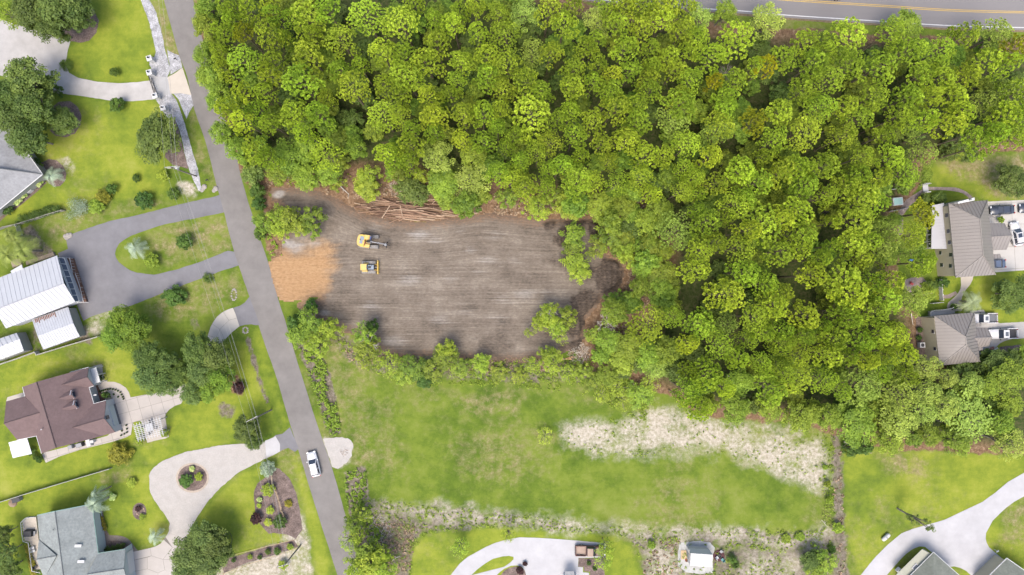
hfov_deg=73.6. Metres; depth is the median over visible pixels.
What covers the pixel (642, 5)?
pine tree
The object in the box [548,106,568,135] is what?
pine tree
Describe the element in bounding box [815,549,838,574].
broadleaf tree
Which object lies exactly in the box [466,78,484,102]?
understorey bush
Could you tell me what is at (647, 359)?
broadleaf tree
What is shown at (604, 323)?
bare tree
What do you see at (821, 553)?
broadleaf tree
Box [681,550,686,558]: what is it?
wooden ramp
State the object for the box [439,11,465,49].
pine tree
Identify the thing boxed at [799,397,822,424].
understorey bush
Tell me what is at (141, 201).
shrub
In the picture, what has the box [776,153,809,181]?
pine tree
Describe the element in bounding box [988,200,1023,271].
parking pad
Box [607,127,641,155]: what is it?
pine tree
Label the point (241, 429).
broadleaf tree
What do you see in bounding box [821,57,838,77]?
understorey bush
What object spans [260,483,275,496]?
shrub
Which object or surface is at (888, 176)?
pine tree
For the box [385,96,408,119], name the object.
understorey bush
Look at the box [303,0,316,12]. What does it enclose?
understorey bush
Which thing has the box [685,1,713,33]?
broadleaf tree
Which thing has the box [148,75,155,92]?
driveway gate
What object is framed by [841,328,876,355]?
pine tree
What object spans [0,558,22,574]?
broadleaf tree
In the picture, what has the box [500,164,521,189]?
pine tree
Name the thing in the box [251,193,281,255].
roadside weeds
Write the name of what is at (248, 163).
understorey bush
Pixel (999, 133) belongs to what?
pine tree
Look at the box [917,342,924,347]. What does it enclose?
heat pump
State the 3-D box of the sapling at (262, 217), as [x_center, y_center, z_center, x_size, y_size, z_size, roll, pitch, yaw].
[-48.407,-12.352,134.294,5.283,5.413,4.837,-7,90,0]
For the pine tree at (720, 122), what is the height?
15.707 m
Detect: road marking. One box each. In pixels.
[605,0,1023,27]
[784,0,1014,12]
[805,0,1023,11]
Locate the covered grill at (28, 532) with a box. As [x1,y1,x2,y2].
[23,529,34,536]
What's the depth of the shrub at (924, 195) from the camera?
135.05 m
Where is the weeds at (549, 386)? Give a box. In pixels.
[325,326,835,574]
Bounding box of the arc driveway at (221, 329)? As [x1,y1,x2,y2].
[208,308,238,345]
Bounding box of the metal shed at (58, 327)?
[32,307,85,348]
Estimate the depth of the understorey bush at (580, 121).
134.33 m
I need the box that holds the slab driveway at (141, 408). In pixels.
[42,386,185,462]
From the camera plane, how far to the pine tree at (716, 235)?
123.09 m
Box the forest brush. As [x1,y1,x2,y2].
[266,174,665,369]
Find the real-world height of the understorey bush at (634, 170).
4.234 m
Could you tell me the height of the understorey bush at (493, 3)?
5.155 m
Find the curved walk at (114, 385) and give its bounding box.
[93,364,129,399]
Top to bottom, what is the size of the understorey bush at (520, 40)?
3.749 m
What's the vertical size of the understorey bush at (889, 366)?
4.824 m
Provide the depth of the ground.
137.00 m
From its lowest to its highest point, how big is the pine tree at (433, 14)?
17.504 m
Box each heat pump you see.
[67,444,74,448]
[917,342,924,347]
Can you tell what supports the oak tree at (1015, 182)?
on the ground
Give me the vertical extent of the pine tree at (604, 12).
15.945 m
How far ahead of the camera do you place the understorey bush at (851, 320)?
131.34 m
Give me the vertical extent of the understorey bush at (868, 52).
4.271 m
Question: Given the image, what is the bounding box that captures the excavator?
[357,234,389,248]
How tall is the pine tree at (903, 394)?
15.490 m
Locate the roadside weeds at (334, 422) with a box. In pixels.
[299,339,380,571]
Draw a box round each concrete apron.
[167,68,190,94]
[265,436,279,455]
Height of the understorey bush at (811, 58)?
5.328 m
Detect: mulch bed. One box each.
[0,182,45,220]
[41,159,65,185]
[50,101,80,136]
[61,9,98,42]
[102,511,127,550]
[132,503,145,519]
[165,119,187,168]
[178,465,206,490]
[222,540,297,572]
[254,467,301,538]
[501,566,525,574]
[578,558,604,574]
[916,317,924,360]
[1000,345,1020,351]
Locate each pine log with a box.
[379,202,415,206]
[398,203,437,208]
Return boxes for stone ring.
[231,288,236,300]
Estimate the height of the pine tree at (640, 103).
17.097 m
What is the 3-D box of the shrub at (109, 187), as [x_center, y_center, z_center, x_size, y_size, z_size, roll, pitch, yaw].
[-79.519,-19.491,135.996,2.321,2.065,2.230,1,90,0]
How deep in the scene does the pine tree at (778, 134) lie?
123.24 m
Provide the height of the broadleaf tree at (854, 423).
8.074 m
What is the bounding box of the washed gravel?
[176,463,208,492]
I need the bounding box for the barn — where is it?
[0,252,87,327]
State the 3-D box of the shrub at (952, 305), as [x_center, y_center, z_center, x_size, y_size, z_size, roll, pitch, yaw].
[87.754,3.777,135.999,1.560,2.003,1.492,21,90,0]
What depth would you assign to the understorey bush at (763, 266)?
132.27 m
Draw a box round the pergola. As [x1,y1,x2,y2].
[133,416,165,441]
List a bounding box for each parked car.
[989,204,1014,214]
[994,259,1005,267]
[1008,221,1023,246]
[1018,204,1023,212]
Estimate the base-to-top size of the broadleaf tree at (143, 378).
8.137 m
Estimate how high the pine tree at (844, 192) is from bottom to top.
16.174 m
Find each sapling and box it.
[247,170,263,184]
[249,183,265,198]
[251,196,265,210]
[251,212,274,235]
[253,227,265,240]
[264,203,290,234]
[270,221,291,243]
[277,205,300,232]
[285,324,311,349]
[286,314,304,333]
[291,216,314,236]
[296,206,328,232]
[297,306,329,332]
[297,317,317,340]
[301,220,321,241]
[303,331,331,358]
[304,298,318,313]
[318,317,346,339]
[325,172,347,192]
[351,320,376,345]
[353,335,381,368]
[356,163,382,189]
[365,318,378,330]
[374,349,402,378]
[384,166,393,180]
[388,368,413,385]
[398,354,427,381]
[412,168,427,183]
[416,371,434,388]
[419,356,443,383]
[432,346,459,371]
[436,338,456,358]
[448,358,472,378]
[468,353,491,377]
[490,361,510,384]
[493,187,521,208]
[511,366,528,384]
[520,194,551,220]
[522,356,542,373]
[523,327,533,337]
[531,313,550,333]
[532,302,558,327]
[536,346,562,373]
[537,427,552,443]
[538,345,555,357]
[544,184,567,206]
[547,315,568,339]
[552,189,578,220]
[554,331,568,345]
[556,303,577,327]
[558,220,585,251]
[558,251,591,276]
[559,364,578,384]
[561,236,581,257]
[569,262,591,285]
[575,361,594,378]
[583,326,602,345]
[584,370,601,392]
[588,234,609,259]
[592,223,622,256]
[594,386,609,404]
[601,288,622,307]
[609,378,630,396]
[613,388,633,411]
[616,239,635,263]
[620,250,636,269]
[626,380,654,409]
[632,237,643,253]
[640,376,660,392]
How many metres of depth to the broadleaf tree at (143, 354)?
129.82 m
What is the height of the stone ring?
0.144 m
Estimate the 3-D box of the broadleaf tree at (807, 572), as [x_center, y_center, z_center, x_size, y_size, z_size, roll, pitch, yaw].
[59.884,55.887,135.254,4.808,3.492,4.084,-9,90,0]
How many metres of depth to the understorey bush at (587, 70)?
134.27 m
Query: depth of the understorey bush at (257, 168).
133.59 m
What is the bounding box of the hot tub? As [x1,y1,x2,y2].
[891,197,902,205]
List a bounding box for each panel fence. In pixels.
[0,336,99,364]
[0,468,110,501]
[938,279,943,299]
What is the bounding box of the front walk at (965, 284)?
[947,276,972,310]
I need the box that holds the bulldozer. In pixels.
[360,260,378,273]
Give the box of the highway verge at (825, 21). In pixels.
[582,0,1023,31]
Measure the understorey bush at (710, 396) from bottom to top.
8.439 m
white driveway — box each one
[451,537,599,574]
[861,473,1023,574]
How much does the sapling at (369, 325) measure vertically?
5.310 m
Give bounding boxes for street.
[164,0,358,574]
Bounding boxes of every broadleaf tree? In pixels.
[0,1,21,29]
[0,524,17,541]
[0,539,22,565]
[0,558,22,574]
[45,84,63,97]
[97,321,134,353]
[106,304,134,328]
[117,311,152,343]
[119,330,146,352]
[131,340,167,374]
[131,360,172,395]
[153,371,179,396]
[154,351,179,374]
[168,362,191,386]
[168,535,204,569]
[171,550,199,574]
[179,378,206,405]
[180,330,213,363]
[186,357,212,386]
[186,519,221,552]
[188,546,227,574]
[191,13,220,41]
[192,42,215,67]
[193,0,221,22]
[194,65,217,89]
[194,375,224,403]
[199,337,235,373]
[199,526,232,559]
[204,93,224,112]
[205,364,235,391]
[206,79,231,102]
[208,119,239,144]
[213,545,234,566]
[224,136,252,165]
[232,414,261,442]
[245,432,264,450]
[264,167,293,186]
[271,137,306,174]
[291,162,319,192]
[314,156,343,186]
[338,530,356,552]
[342,551,370,574]
[343,135,367,159]
[343,516,362,532]
[348,527,364,546]
[351,504,372,522]
[354,536,377,561]
[354,542,393,574]
[369,554,397,574]
[370,543,389,563]
[419,140,455,172]
[429,174,459,201]
[450,537,470,558]
[451,162,491,196]
[458,142,486,168]
[500,525,515,541]
[510,0,540,32]
[581,3,613,39]
[586,191,613,222]
[593,363,619,387]
[593,548,613,570]
[594,326,619,356]
[597,537,614,555]
[600,296,628,326]
[607,346,634,376]
[612,193,636,219]
[614,331,645,360]
[628,277,649,299]
[632,260,652,279]
[634,208,660,235]
[635,339,659,366]
[642,233,658,249]
[644,196,674,226]
[644,256,679,293]
[644,356,668,379]
[647,276,676,300]
[655,334,685,365]
[657,243,675,259]
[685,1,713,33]
[711,0,737,27]
[718,391,751,425]
[720,367,756,397]
[749,1,785,39]
[755,390,782,423]
[780,399,819,434]
[799,549,820,572]
[805,565,823,574]
[811,545,827,561]
[815,403,842,430]
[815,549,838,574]
[833,401,878,450]
[841,442,863,456]
[860,438,873,454]
[870,427,904,457]
[878,403,919,441]
[881,210,903,228]
[886,7,923,42]
[896,507,935,531]
[899,398,937,425]
[903,355,943,380]
[908,376,943,404]
[910,282,936,301]
[916,421,941,447]
[921,393,961,419]
[923,369,959,388]
[937,387,995,448]
[939,424,972,456]
[942,362,976,381]
[946,371,987,395]
[971,348,1017,380]
[974,372,999,399]
[975,365,990,384]
[981,428,1023,461]
[982,408,1014,434]
[984,348,1008,364]
[984,356,1023,395]
[991,389,1023,415]
[1007,347,1023,368]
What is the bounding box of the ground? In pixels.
[0,0,1023,574]
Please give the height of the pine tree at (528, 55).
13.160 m
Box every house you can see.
[0,121,46,216]
[3,366,121,457]
[20,503,135,574]
[896,549,958,574]
[921,307,991,364]
[923,197,1012,276]
[974,555,1023,574]
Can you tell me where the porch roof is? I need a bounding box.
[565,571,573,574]
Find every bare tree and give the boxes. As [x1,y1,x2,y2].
[597,315,615,329]
[719,64,733,79]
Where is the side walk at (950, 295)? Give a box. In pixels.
[943,291,956,298]
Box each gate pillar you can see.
[146,55,155,63]
[146,69,156,77]
[151,92,161,100]
[159,105,169,112]
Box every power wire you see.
[169,181,244,416]
[176,166,255,412]
[176,177,252,415]
[177,171,255,414]
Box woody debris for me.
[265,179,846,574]
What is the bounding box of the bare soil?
[268,187,625,364]
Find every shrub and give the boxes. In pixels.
[2,206,13,214]
[13,198,22,205]
[35,456,42,462]
[88,199,105,214]
[95,188,112,204]
[101,391,110,398]
[105,183,116,193]
[106,441,134,465]
[108,492,116,500]
[109,67,119,76]
[109,97,125,112]
[126,478,136,487]
[132,173,139,182]
[134,191,152,209]
[135,436,143,444]
[135,506,140,511]
[139,513,145,519]
[143,251,158,267]
[156,169,169,181]
[160,284,187,306]
[160,429,168,436]
[166,187,178,199]
[175,233,193,249]
[178,474,192,488]
[189,466,194,471]
[194,472,202,480]
[232,381,244,394]
[250,512,261,524]
[259,461,275,477]
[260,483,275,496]
[263,518,271,525]
[266,505,273,513]
[272,514,287,529]
[273,548,280,555]
[278,560,288,570]
[284,499,292,506]
[287,543,293,549]
[516,565,523,574]
[647,541,655,549]
[781,533,790,543]
[794,532,804,541]
[824,480,830,487]
[825,495,833,503]
[827,545,835,553]
[831,522,844,533]
[917,192,929,204]
[925,279,937,289]
[931,191,946,204]
[936,276,949,287]
[938,146,954,161]
[950,148,964,160]
[950,303,957,309]
[960,147,978,162]
[997,216,1004,222]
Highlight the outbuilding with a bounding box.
[0,332,32,360]
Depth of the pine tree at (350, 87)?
122.77 m
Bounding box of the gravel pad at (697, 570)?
[678,541,714,573]
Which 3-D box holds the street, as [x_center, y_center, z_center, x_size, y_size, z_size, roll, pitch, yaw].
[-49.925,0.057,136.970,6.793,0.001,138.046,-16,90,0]
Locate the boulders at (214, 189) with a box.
[212,186,217,192]
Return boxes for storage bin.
[11,496,22,503]
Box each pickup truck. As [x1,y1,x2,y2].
[575,544,605,557]
[975,312,997,323]
[988,328,1017,339]
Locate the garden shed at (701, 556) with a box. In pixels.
[686,545,712,566]
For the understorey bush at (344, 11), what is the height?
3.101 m
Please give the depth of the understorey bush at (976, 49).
131.96 m
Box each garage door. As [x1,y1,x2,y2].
[109,404,118,425]
[126,549,134,573]
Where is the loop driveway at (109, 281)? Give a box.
[58,195,237,320]
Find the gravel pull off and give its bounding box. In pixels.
[323,437,352,468]
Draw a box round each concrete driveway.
[0,19,153,100]
[153,77,169,95]
[970,310,1023,353]
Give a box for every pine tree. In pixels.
[208,42,246,71]
[209,20,251,58]
[213,58,243,83]
[214,96,251,124]
[215,0,259,36]
[220,8,259,46]
[226,43,273,87]
[227,108,273,140]
[230,80,266,109]
[232,20,264,53]
[237,0,273,33]
[241,136,275,166]
[244,97,281,127]
[250,81,281,105]
[254,18,290,50]
[255,146,285,170]
[256,61,293,97]
[258,0,294,32]
[258,113,289,137]
[259,49,291,78]
[261,4,292,38]
[276,29,295,51]
[280,97,313,133]
[281,62,325,100]
[282,8,306,33]
[289,0,327,43]
[291,39,329,83]
[293,122,323,146]
[301,24,323,49]
[303,100,335,130]
[309,137,346,172]
[312,0,345,36]
[317,88,339,113]
[321,22,361,59]
[326,58,352,85]
[334,70,370,110]
[346,0,389,41]
[350,55,373,86]
[367,36,400,75]
[367,97,404,133]
[372,142,402,167]
[373,74,396,101]
[380,4,420,52]
[384,151,406,174]
[387,102,412,131]
[388,61,425,103]
[388,80,411,110]
[390,42,416,80]
[395,132,425,160]
[400,152,418,177]
[401,0,425,17]
[401,118,421,142]
[407,47,446,80]
[417,83,442,110]
[418,101,451,133]
[423,29,451,66]
[423,122,445,143]
[424,8,446,45]
[438,84,463,104]
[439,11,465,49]
[445,69,468,93]
[447,50,476,75]
[449,0,471,27]
[450,102,476,131]
[451,127,472,154]
[465,0,487,30]
[467,21,490,46]
[468,99,496,129]
[469,130,496,153]
[471,62,499,97]
[473,42,498,70]
[483,1,511,40]
[484,160,512,188]
[488,117,504,140]
[489,19,522,57]
[489,47,525,86]
[490,100,511,118]
[491,77,517,103]
[498,137,517,157]
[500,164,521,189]
[501,126,526,148]
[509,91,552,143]
[510,151,530,173]
[511,173,538,204]
[512,67,538,100]
[518,36,546,71]
[523,139,548,166]
[529,79,555,106]
[533,0,564,37]
[536,130,563,160]
[536,176,555,199]
[537,40,564,74]
[537,161,556,182]
[547,153,575,177]
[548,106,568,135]
[550,9,579,53]
[557,57,586,91]
[557,100,581,125]
[560,74,585,103]
[561,123,588,151]
[561,162,594,203]
[562,0,583,26]
[570,147,590,168]
[572,35,599,64]
[579,107,605,137]
[579,168,603,196]
[583,29,606,62]
[584,71,604,98]
[587,53,608,85]
[589,131,611,156]
[593,78,623,111]
[594,0,616,19]
[596,151,619,171]
[598,93,630,127]
[599,170,629,197]
[600,64,623,95]
[603,11,629,50]
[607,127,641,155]
[608,0,635,34]
[608,33,639,75]
[612,0,635,19]
[616,57,643,90]
[616,107,652,141]
[620,92,647,119]
[624,0,654,36]
[624,303,664,346]
[625,164,656,191]
[627,15,653,57]
[628,139,660,174]
[632,79,661,103]
[633,0,657,19]
[633,66,660,94]
[637,37,660,69]
[637,184,662,203]
[639,57,661,86]
[643,5,675,47]
[648,0,680,37]
[651,143,674,169]
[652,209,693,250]
[653,106,690,143]
[655,45,679,71]
[657,0,682,26]
[657,304,685,328]
[658,56,688,89]
[659,86,696,125]
[664,179,692,201]
[665,83,689,113]
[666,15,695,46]
[669,333,700,354]
[670,67,702,101]
[670,129,700,160]
[670,376,702,407]
[671,159,694,180]
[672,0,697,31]
[675,253,711,283]
[676,360,700,382]
[676,395,716,421]
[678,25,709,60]
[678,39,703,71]
[680,166,705,193]
[680,306,715,341]
[681,200,704,219]
[681,236,713,267]
[685,208,721,240]
[685,355,723,393]
[686,186,708,201]
[691,142,722,168]
[692,43,728,78]
[696,73,724,99]
[696,117,729,147]
[696,171,727,194]
[701,93,738,125]
[701,276,745,312]
[701,376,736,399]
[702,109,735,143]
[702,231,728,253]
[703,327,734,361]
[707,86,738,115]
[709,308,739,337]
[712,208,736,227]
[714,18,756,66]
[714,67,747,102]
[714,187,750,222]
[715,345,749,369]
[716,232,757,264]
[717,154,755,186]
[722,219,761,241]
[723,259,760,287]
[725,185,756,211]
[725,327,757,350]
[730,300,769,334]
[731,56,765,86]
[734,105,767,139]
[735,351,771,375]
[737,168,772,194]
[737,200,780,248]
[739,321,775,341]
[740,270,778,296]
[741,53,777,87]
[747,148,774,170]
[748,289,787,320]
[751,98,792,131]
[753,368,787,408]
[755,125,787,155]
[760,45,796,78]
[760,234,794,267]
[761,354,797,384]
[762,318,795,341]
[763,203,797,234]
[763,283,794,306]
[763,331,795,356]
[764,153,797,189]
[767,195,814,227]
[768,341,810,368]
[769,357,811,394]
[772,110,821,152]
[772,219,818,250]
[774,234,812,261]
[775,323,814,345]
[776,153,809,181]
[778,261,826,288]
[780,76,817,107]
[781,299,819,331]
[782,47,829,84]
[783,28,820,61]
[788,169,818,204]
[788,249,833,267]
[792,160,817,177]
[796,39,837,72]
[796,182,838,211]
[797,317,832,332]
[798,363,839,393]
[799,149,841,182]
[800,338,844,367]
[802,93,837,123]
[803,65,844,98]
[807,215,842,229]
[810,258,861,298]
[811,95,858,124]
[811,378,852,401]
[812,344,859,367]
[813,46,865,85]
[813,121,857,150]
[813,324,850,351]
[814,237,844,254]
[815,174,862,203]
[816,276,868,309]
[817,294,852,325]
[819,307,863,330]
[820,204,874,241]
[823,16,867,56]
[823,181,880,216]
[824,164,872,190]
[826,348,880,369]
[827,143,875,170]
[828,227,871,259]
[832,362,882,406]
[838,104,874,138]
[838,247,875,268]
[840,229,883,250]
[840,321,894,348]
[841,48,899,87]
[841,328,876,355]
[842,80,890,114]
[843,270,886,295]
[845,360,892,383]
[850,191,891,217]
[850,341,897,365]
[852,294,889,330]
[854,16,906,56]
[856,321,911,347]
[857,143,904,172]
[858,103,913,134]
[858,262,906,297]
[861,123,895,145]
[862,165,893,187]
[866,227,901,257]
[867,280,902,314]
[868,36,928,74]
[871,216,902,241]
[873,83,924,114]
[873,363,920,390]
[875,341,918,365]
[875,371,919,415]
[876,221,926,249]
[883,86,942,117]
[884,60,933,97]
[885,249,937,277]
[886,284,927,317]
[888,115,922,144]
[888,158,919,188]
[890,139,938,169]
[893,108,940,133]
[896,62,956,96]
[896,242,928,263]
[901,196,938,229]
[902,108,967,142]
[907,167,932,186]
[908,33,955,69]
[917,20,981,58]
[922,83,968,114]
[923,122,982,150]
[929,62,982,94]
[933,100,976,131]
[935,133,998,162]
[945,47,1003,82]
[948,122,1011,146]
[951,90,1002,120]
[954,100,1023,133]
[961,51,1023,84]
[965,77,1023,115]
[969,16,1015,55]
[969,104,1023,136]
[970,122,1023,150]
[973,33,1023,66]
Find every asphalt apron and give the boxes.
[234,297,259,325]
[275,428,298,451]
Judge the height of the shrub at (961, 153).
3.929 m
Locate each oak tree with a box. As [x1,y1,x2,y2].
[0,55,60,104]
[0,76,29,115]
[0,103,40,141]
[4,116,52,158]
[9,0,42,36]
[11,87,57,127]
[33,0,90,29]
[33,14,71,43]
[49,104,80,135]
[59,0,96,32]
[134,107,181,165]
[990,273,1023,314]
[991,163,1023,199]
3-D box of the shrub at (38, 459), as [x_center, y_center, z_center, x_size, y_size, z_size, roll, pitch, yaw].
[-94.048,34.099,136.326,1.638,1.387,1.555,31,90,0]
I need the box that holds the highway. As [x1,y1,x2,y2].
[588,0,1023,29]
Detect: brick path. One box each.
[898,190,927,234]
[928,187,972,197]
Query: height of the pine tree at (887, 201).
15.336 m
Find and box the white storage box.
[85,439,93,446]
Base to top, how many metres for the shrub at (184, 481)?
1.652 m
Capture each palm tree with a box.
[0,224,29,241]
[0,243,26,266]
[8,227,32,246]
[12,236,42,263]
[42,167,63,186]
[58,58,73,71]
[85,488,111,512]
[90,485,111,499]
[124,237,148,259]
[147,528,163,545]
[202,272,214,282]
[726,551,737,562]
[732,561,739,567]
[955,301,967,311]
[959,291,981,312]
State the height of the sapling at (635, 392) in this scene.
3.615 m
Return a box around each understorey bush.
[195,1,222,32]
[200,34,224,57]
[201,64,234,94]
[205,50,227,69]
[222,128,244,146]
[224,91,253,117]
[228,53,248,73]
[238,148,257,168]
[240,68,258,89]
[240,164,265,185]
[241,114,264,138]
[247,0,262,14]
[252,134,270,152]
[256,72,273,85]
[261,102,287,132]
[270,61,298,88]
[271,24,297,47]
[276,85,302,111]
[277,0,303,19]
[283,116,308,141]
[284,39,312,65]
[290,160,314,176]
[291,62,311,75]
[294,108,316,134]
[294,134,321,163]
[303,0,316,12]
[308,20,329,48]
[311,65,335,91]
[313,47,339,70]
[313,96,338,118]
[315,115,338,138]
[323,1,350,24]
[324,16,344,41]
[325,146,351,169]
[326,78,341,96]
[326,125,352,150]
[332,109,353,127]
[339,108,364,129]
[340,124,362,142]
[344,66,369,94]
[349,24,375,46]
[350,38,374,60]
[352,86,375,109]
[352,177,380,202]
[361,118,384,142]
[370,47,396,74]
[380,82,402,102]
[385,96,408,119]
[386,0,404,28]
[387,135,403,150]
[388,60,409,83]
[391,163,407,180]
[392,175,419,203]
[394,142,421,168]
[398,31,421,52]
[402,182,429,206]
[406,14,426,37]
[409,98,425,114]
[414,101,433,125]
[416,64,438,89]
[419,133,444,157]
[423,0,447,28]
[423,29,439,46]
[427,167,458,196]
[428,95,446,117]
[432,194,455,210]
[435,15,455,39]
[435,83,453,98]
[437,158,465,178]
[438,0,455,14]
[439,125,459,146]
[446,94,466,118]
[449,188,481,219]
[450,11,466,32]
[455,93,480,120]
[457,47,477,72]
[457,70,482,94]
[458,29,486,49]
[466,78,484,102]
[472,166,490,185]
[474,54,491,74]
[475,184,492,206]
[479,151,503,176]
[481,0,497,10]
[482,98,494,116]
[485,109,511,137]
[486,69,506,89]
[487,0,501,13]
[493,0,518,28]
[495,98,514,117]
[497,140,512,162]
[503,49,525,75]
[505,0,523,9]
[505,128,531,153]
[510,59,535,88]
[511,150,528,164]
[511,164,529,177]
[511,177,531,197]
[514,28,530,49]
[519,76,540,100]
[519,127,542,155]
[523,17,543,41]
[526,51,552,76]
[544,34,567,53]
[548,71,568,90]
[559,156,585,179]
[560,19,587,46]
[561,114,586,135]
[561,186,589,217]
[563,43,582,65]
[566,91,591,117]
[582,61,599,79]
[584,152,608,173]
[591,345,610,364]
[598,206,622,234]
[602,187,622,203]
[603,32,624,56]
[606,90,625,110]
[606,149,634,171]
[610,228,635,254]
[615,219,636,237]
[616,361,631,378]
[617,180,641,201]
[619,203,639,222]
[620,290,644,313]
[621,118,637,136]
[622,90,642,108]
[628,221,647,239]
[629,57,645,77]
[629,159,652,182]
[629,355,642,373]
[631,249,662,272]
[637,349,666,372]
[638,99,659,123]
[638,230,661,255]
[641,327,660,348]
[642,171,662,188]
[647,71,667,88]
[648,209,673,232]
[650,289,676,311]
[651,56,675,78]
[652,33,678,60]
[655,334,671,355]
[657,162,678,188]
[659,126,679,147]
[660,297,682,318]
[661,177,680,197]
[661,359,688,381]
[668,128,693,150]
[668,148,689,165]
[669,23,694,48]
[670,283,680,298]
[675,179,700,203]
[676,68,703,89]
[681,199,702,218]
[682,339,705,363]
[683,98,709,123]
[686,133,709,161]
[686,377,711,397]
[687,231,704,248]
[691,159,709,178]
[692,312,722,337]
[693,79,715,102]
[695,199,716,218]
[695,350,714,370]
[695,392,719,413]
[700,117,721,141]
[700,299,720,316]
[705,98,721,117]
[705,373,718,390]
[706,190,729,214]
[707,68,729,92]
[707,259,727,280]
[709,236,725,252]
[712,272,734,291]
[714,149,735,172]
[717,298,730,317]
[722,106,742,125]
[723,116,751,143]
[725,363,743,384]
[726,170,745,189]
[729,95,752,118]
[736,57,761,80]
[736,140,760,162]
[738,246,763,266]
[741,289,761,314]
[742,78,760,95]
[743,319,764,344]
[743,356,760,385]
[744,37,772,61]
[746,106,773,136]
[746,261,772,282]
[746,393,762,413]
[749,188,771,209]
[750,140,769,156]
[750,234,776,263]
[752,150,771,170]
[753,33,771,48]
[753,305,779,331]
[754,160,781,186]
[755,280,786,304]
[757,60,779,84]
[757,358,774,381]
[765,187,789,208]
[767,346,797,373]
[769,81,792,106]
[773,101,797,127]
[777,330,802,351]
[778,177,798,198]
[779,87,803,106]
[780,145,800,166]
[782,384,803,409]
[783,111,804,132]
[783,291,792,308]
[789,179,812,202]
[795,318,822,344]
[797,156,823,182]
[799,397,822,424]
[800,216,820,235]
[802,95,829,123]
[803,50,822,65]
[803,57,831,79]
[807,240,836,264]
[807,360,834,380]
[812,29,839,52]
[814,295,837,309]
[815,248,845,274]
[815,280,837,299]
[817,199,847,222]
[820,110,849,137]
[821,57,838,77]
[824,335,846,353]
[828,142,860,175]
[830,45,855,71]
[830,362,848,383]
[832,164,854,183]
[832,394,854,416]
[834,135,860,161]
[837,174,870,199]
[837,307,866,329]
[841,267,860,285]
[842,72,876,102]
[842,288,874,319]
[852,58,879,76]
[852,255,875,274]
[853,385,879,404]
[854,398,881,421]
[855,223,876,242]
[859,145,881,168]
[860,92,887,115]
[861,370,882,387]
[863,44,882,61]
[863,122,887,143]
[866,171,892,198]
[867,215,889,244]
[872,347,902,370]
[873,238,901,265]
[873,319,907,347]
[873,408,903,434]
[876,391,896,410]
[881,39,907,65]
[882,53,909,77]
[885,121,902,140]
[885,144,908,165]
[885,170,915,195]
[887,367,905,385]
[888,85,916,108]
[901,89,929,119]
[902,347,920,368]
[904,426,923,447]
[906,126,925,142]
[907,38,933,65]
[909,60,934,82]
[936,61,955,80]
[936,414,967,436]
[939,132,969,157]
[941,43,966,69]
[943,378,980,404]
[947,85,969,106]
[955,44,975,66]
[967,76,995,92]
[968,113,997,133]
[970,35,998,58]
[976,74,1011,98]
[977,404,1001,430]
[979,395,1000,408]
[995,427,1016,442]
[996,396,1022,418]
[998,115,1018,139]
[1005,71,1023,92]
[1013,345,1023,359]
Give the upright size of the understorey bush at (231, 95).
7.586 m
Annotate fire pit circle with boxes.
[713,550,724,561]
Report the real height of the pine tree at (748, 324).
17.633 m
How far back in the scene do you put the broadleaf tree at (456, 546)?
132.48 m
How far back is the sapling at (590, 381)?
134.95 m
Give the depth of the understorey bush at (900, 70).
131.89 m
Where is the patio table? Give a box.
[145,423,152,431]
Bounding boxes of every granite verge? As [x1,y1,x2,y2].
[141,0,200,190]
[167,50,181,74]
[174,93,192,118]
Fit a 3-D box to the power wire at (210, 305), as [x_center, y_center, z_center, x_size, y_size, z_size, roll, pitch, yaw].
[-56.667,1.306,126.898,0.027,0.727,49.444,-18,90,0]
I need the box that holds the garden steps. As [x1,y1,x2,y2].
[921,183,930,192]
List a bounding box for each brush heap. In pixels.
[366,517,390,543]
[386,516,412,541]
[568,342,588,363]
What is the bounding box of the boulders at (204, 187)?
[200,184,206,191]
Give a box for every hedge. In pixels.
[14,205,60,225]
[23,544,36,574]
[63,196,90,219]
[99,510,106,530]
[104,543,125,551]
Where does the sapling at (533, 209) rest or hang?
on the ground
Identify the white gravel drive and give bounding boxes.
[149,442,279,536]
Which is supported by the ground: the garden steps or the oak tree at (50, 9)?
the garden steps
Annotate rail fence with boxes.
[0,210,65,229]
[271,473,284,516]
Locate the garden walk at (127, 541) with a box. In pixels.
[105,535,137,551]
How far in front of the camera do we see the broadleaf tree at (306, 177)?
130.08 m
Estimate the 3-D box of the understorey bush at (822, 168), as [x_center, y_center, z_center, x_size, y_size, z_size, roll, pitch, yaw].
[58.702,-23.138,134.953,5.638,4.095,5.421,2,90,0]
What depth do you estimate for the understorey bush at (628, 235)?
133.18 m
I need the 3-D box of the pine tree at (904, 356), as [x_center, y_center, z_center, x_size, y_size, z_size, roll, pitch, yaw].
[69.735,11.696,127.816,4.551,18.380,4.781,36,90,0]
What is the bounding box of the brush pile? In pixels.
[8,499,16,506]
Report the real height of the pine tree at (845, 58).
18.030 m
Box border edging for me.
[223,548,296,573]
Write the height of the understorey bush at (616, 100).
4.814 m
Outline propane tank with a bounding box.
[882,533,889,540]
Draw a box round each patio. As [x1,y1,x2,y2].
[6,393,23,400]
[142,416,166,442]
[904,277,931,294]
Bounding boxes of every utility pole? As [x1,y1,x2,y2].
[165,166,196,176]
[246,409,271,421]
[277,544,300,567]
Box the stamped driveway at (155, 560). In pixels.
[133,534,183,574]
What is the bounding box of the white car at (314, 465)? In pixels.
[306,450,321,477]
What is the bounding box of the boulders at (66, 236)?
[63,233,72,239]

